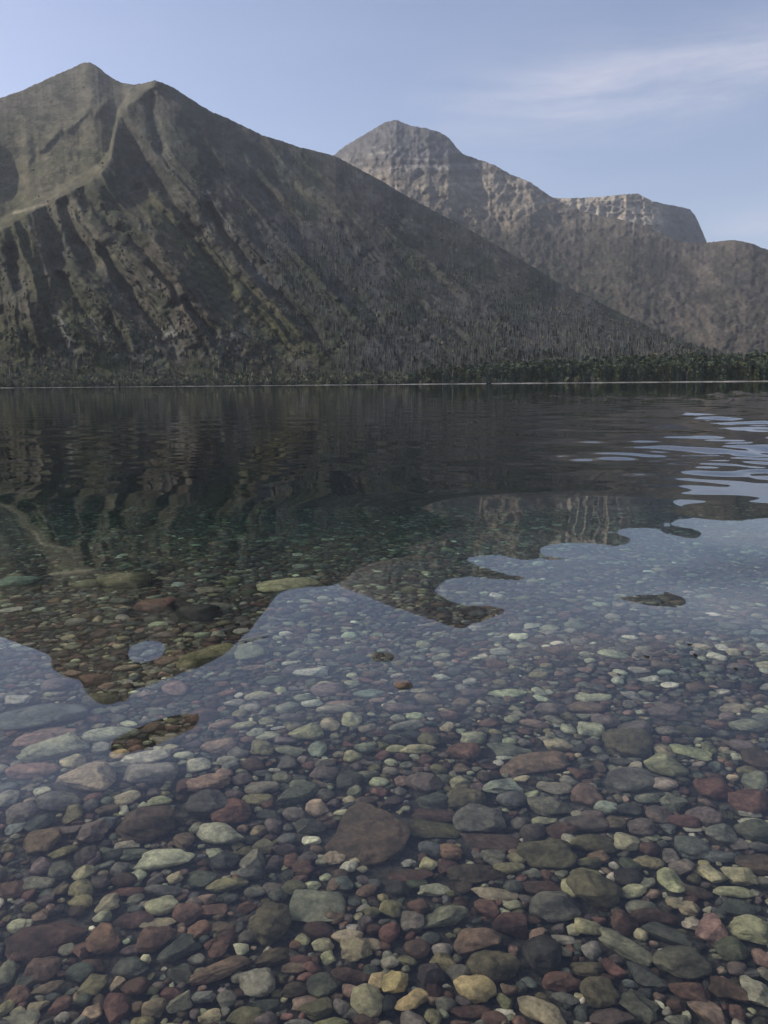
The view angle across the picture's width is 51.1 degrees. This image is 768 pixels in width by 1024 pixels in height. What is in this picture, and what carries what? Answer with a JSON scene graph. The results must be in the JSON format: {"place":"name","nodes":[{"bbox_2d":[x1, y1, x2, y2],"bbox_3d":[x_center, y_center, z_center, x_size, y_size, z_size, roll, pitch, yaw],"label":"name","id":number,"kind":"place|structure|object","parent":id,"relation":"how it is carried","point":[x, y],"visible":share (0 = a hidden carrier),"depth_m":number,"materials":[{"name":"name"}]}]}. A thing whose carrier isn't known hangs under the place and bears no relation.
{"place":"outdoors","nodes":[
{"label":"outdoors","id":0,"kind":"place"},
{"bbox_2d":[0,381,767,1023],"bbox_3d":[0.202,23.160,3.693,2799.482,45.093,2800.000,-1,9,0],"label":"water","id":1,"kind":"structure","parent":0,"point":[444,741],"depth_m":2.54,"materials":[{"name":"clear liquid"}]},
{"bbox_2d":[238,634,267,641],"bbox_3d":[-0.524,0.505,3.229,0.136,0.006,0.007,-8,12,-39],"label":"twig","id":2,"kind":"object","parent":1,"relation":"on","point":[250,638],"visible":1,"depth_m":3.21,"materials":[{"name":"grey wood"}]},
{"bbox_2d":[0,62,767,387],"bbox_3d":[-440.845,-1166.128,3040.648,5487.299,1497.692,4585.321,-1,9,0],"label":"mountain","id":3,"kind":"structure","parent":0,"point":[68,132],"depth_m":1884.73,"materials":[{"name":"grey stone"}]},
{"bbox_2d":[0,72,699,387],"bbox_3d":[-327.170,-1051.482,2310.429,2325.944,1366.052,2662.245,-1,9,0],"label":"shrubbery","id":4,"kind":"object","parent":3,"relation":"on","point":[117,379],"visible":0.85,"depth_m":1293.36,"materials":[{"name":"green plant"}]},
{"bbox_2d":[1,196,745,378],"bbox_3d":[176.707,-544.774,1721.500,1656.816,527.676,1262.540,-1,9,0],"label":"burnt forest","id":5,"kind":"object","parent":3,"relation":"on","point":[411,365],"visible":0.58,"depth_m":1580.84,"materials":[{"name":"grey wood"}]},
{"bbox_2d":[0,210,767,383],"bbox_3d":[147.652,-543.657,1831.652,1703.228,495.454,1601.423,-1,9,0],"label":"conifer forest","id":6,"kind":"object","parent":3,"relation":"on","point":[752,366],"visible":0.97,"depth_m":1251.87,"materials":[{"name":"green plant"}]},
{"bbox_2d":[0,0,767,249],"label":"sky","id":7,"kind":"structure","parent":0,"point":[661,101],"materials":[{"name":"blue"}]},
{"bbox_2d":[333,120,767,353],"bbox_3d":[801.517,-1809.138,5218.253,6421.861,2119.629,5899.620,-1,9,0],"label":"mountain","id":8,"kind":"structure","parent":0,"point":[712,295],"depth_m":4482.20,"materials":[{"name":"grey stone"}]},
{"bbox_2d":[555,193,706,242],"bbox_3d":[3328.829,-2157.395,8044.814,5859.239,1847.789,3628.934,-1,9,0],"label":"mountain","id":9,"kind":"structure","parent":0,"point":[677,223],"depth_m":7485.33,"materials":[{"name":"grey stone"}]}
]}

